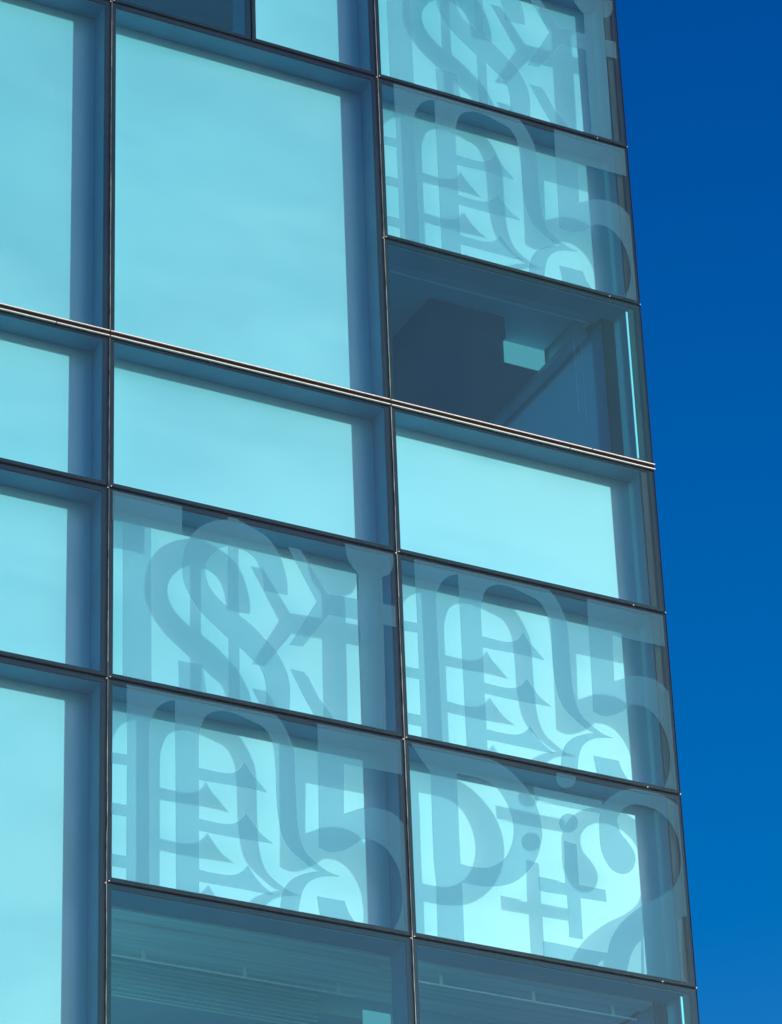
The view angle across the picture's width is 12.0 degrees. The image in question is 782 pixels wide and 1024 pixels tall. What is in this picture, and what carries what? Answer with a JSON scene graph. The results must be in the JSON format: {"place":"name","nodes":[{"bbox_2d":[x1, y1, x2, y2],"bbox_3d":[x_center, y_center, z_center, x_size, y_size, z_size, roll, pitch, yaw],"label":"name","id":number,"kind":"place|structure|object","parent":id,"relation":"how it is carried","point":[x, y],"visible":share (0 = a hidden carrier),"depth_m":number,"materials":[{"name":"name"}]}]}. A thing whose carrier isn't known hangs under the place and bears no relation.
{"place":"outdoors","nodes":[
{"label":"outdoors","id":0,"kind":"place"},
{"bbox_2d":[614,0,781,1023],"label":"sky","id":1,"kind":"structure","parent":0,"point":[702,79],"materials":[{"name":"blue"}]},
{"label":"ground","id":2,"kind":"structure","parent":0,"visible":0},
{"bbox_2d":[0,0,699,1023],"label":"glass office building","id":3,"kind":"structure","parent":2,"relation":"on","point":[334,648],"depth_m":35.95,"materials":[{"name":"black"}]},
{"bbox_2d":[0,657,105,1023],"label":"window","id":4,"kind":"structure","parent":3,"relation":"in","point":[53,733],"depth_m":32.77,"materials":[{"name":"blue glass"}]},
{"bbox_2d":[0,463,106,675],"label":"window","id":5,"kind":"structure","parent":3,"relation":"in","point":[53,534],"depth_m":34.20,"materials":[{"name":"blue glass"}]},
{"bbox_2d":[0,311,107,484],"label":"window","id":6,"kind":"structure","parent":3,"relation":"in","point":[54,381],"depth_m":35.14,"materials":[{"name":"blue glass"}]},
{"bbox_2d":[0,0,109,328],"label":"window","id":7,"kind":"structure","parent":3,"relation":"in","point":[55,54],"depth_m":36.58,"materials":[{"name":"blue glass"}]},
{"bbox_2d":[112,0,249,38],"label":"window","id":8,"kind":"structure","parent":3,"relation":"in","point":[241,8],"depth_m":38.36,"materials":[{"name":"blue glass"}]},
{"bbox_2d":[111,959,317,1023],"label":"venetian blind","id":9,"kind":"object","parent":3,"relation":"hanging from","point":[214,978],"visible":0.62,"depth_m":33.98,"materials":[{"name":"teal"}]},
{"bbox_2d":[111,949,354,997],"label":"curtain track","id":10,"kind":"structure","parent":3,"relation":"hanging from","point":[142,958],"depth_m":33.79,"materials":[{"name":"grey metal"}]},
{"bbox_2d":[110,3,388,397],"bbox_3d":[-1.477,-3.045,37.261,2.982,4.021,0.296,13,-34,-24],"label":"window","id":11,"kind":"structure","parent":3,"relation":"in","point":[246,221],"depth_m":37.46,"materials":[{"name":"blue glass"}]},
{"bbox_2d":[109,338,394,550],"bbox_3d":[-1.380,-0.586,35.785,2.982,1.681,0.296,13,-34,-24],"label":"window","id":12,"kind":"structure","parent":3,"relation":"in","point":[181,430],"depth_m":35.97,"materials":[{"name":"blue glass"}]},
{"bbox_2d":[108,488,401,735],"bbox_3d":[-1.316,1.003,34.829,2.982,1.995,0.299,13,-34,-24],"label":"window","id":13,"kind":"structure","parent":3,"relation":"in","point":[204,605],"depth_m":35.01,"materials":[{"name":"blue glass"}]},
{"bbox_2d":[107,679,409,934],"bbox_3d":[-1.248,2.734,33.789,2.982,2.010,0.299,13,-34,-24],"label":"window","id":14,"kind":"structure","parent":3,"relation":"in","point":[206,801],"depth_m":33.97,"materials":[{"name":"blue glass"}]},
{"bbox_2d":[106,883,413,1023],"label":"window","id":15,"kind":"structure","parent":3,"relation":"in","point":[400,958],"depth_m":33.30,"materials":[{"name":"blue glass"}]},
{"bbox_2d":[251,0,375,74],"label":"window","id":16,"kind":"structure","parent":3,"relation":"in","point":[334,31],"depth_m":39.08,"materials":[{"name":"blue glass"}]},
{"bbox_2d":[389,270,589,323],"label":"curtain track","id":17,"kind":"structure","parent":3,"relation":"hanging from","point":[479,294],"depth_m":38.63,"materials":[{"name":"grey metal"}]},
{"bbox_2d":[375,0,625,145],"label":"window","id":18,"kind":"structure","parent":3,"relation":"in","point":[544,61],"depth_m":40.21,"materials":[{"name":"blue glass"}]},
{"bbox_2d":[378,78,638,303],"bbox_3d":[1.166,-3.279,38.986,2.987,2.023,0.299,13,-34,-24],"label":"window","id":19,"kind":"structure","parent":3,"relation":"in","point":[457,180],"depth_m":39.18,"materials":[{"name":"blue glass"}]},
{"bbox_2d":[384,239,651,462],"bbox_3d":[1.231,-1.546,37.951,2.987,1.980,0.306,13,-34,-24],"label":"window","id":20,"kind":"structure","parent":3,"relation":"in","point":[397,255],"depth_m":38.41,"materials":[{"name":"blue glass"}]},
{"bbox_2d":[418,974,636,1020],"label":"curtain track","id":21,"kind":"structure","parent":3,"relation":"hanging from","point":[440,984],"depth_m":34.59,"materials":[{"name":"grey metal"}]},
{"bbox_2d":[391,407,663,611],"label":"window","id":22,"kind":"structure","parent":3,"relation":"in","point":[466,497],"depth_m":37.18,"materials":[{"name":"blue glass"}]},
{"bbox_2d":[397,554,678,792],"bbox_3d":[1.360,1.625,36.040,2.987,1.995,0.299,13,-34,-24],"label":"window","id":23,"kind":"structure","parent":3,"relation":"in","point":[490,667],"depth_m":36.22,"materials":[{"name":"blue glass"}]},
{"bbox_2d":[405,740,694,986],"bbox_3d":[1.428,3.356,35.000,2.987,2.010,0.299,13,-34,-24],"label":"window","id":24,"kind":"structure","parent":3,"relation":"in","point":[503,858],"depth_m":35.16,"materials":[{"name":"blue glass"}]},
{"bbox_2d":[413,939,697,1023],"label":"window","id":25,"kind":"structure","parent":3,"relation":"in","point":[424,953],"depth_m":34.43,"materials":[{"name":"blue glass"}]},
{"bbox_2d":[502,319,623,455],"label":"side window","id":26,"kind":"structure","parent":3,"relation":"in","point":[551,411],"depth_m":39.15,"materials":[{"name":"blue glass"}]},
{"bbox_2d":[544,320,590,363],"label":"side window","id":27,"kind":"structure","parent":3,"relation":"in","point":[574,325],"depth_m":39.86,"materials":[{"name":"glass"}]},
{"bbox_2d":[573,335,586,420],"bbox_3d":[1.968,-1.409,38.872,0.006,1.060,0.135,-25,-38,33],"label":"blind cord","id":28,"kind":"object","parent":3,"relation":"hanging from","point":[576,377],"visible":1,"depth_m":38.85,"materials":[{"name":"white plastic"}]},
{"bbox_2d":[627,1002,667,1023],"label":"side window","id":29,"kind":"structure","parent":3,"relation":"in","point":[656,1013],"depth_m":35.08,"materials":[{"name":"blue glass"}]}
]}

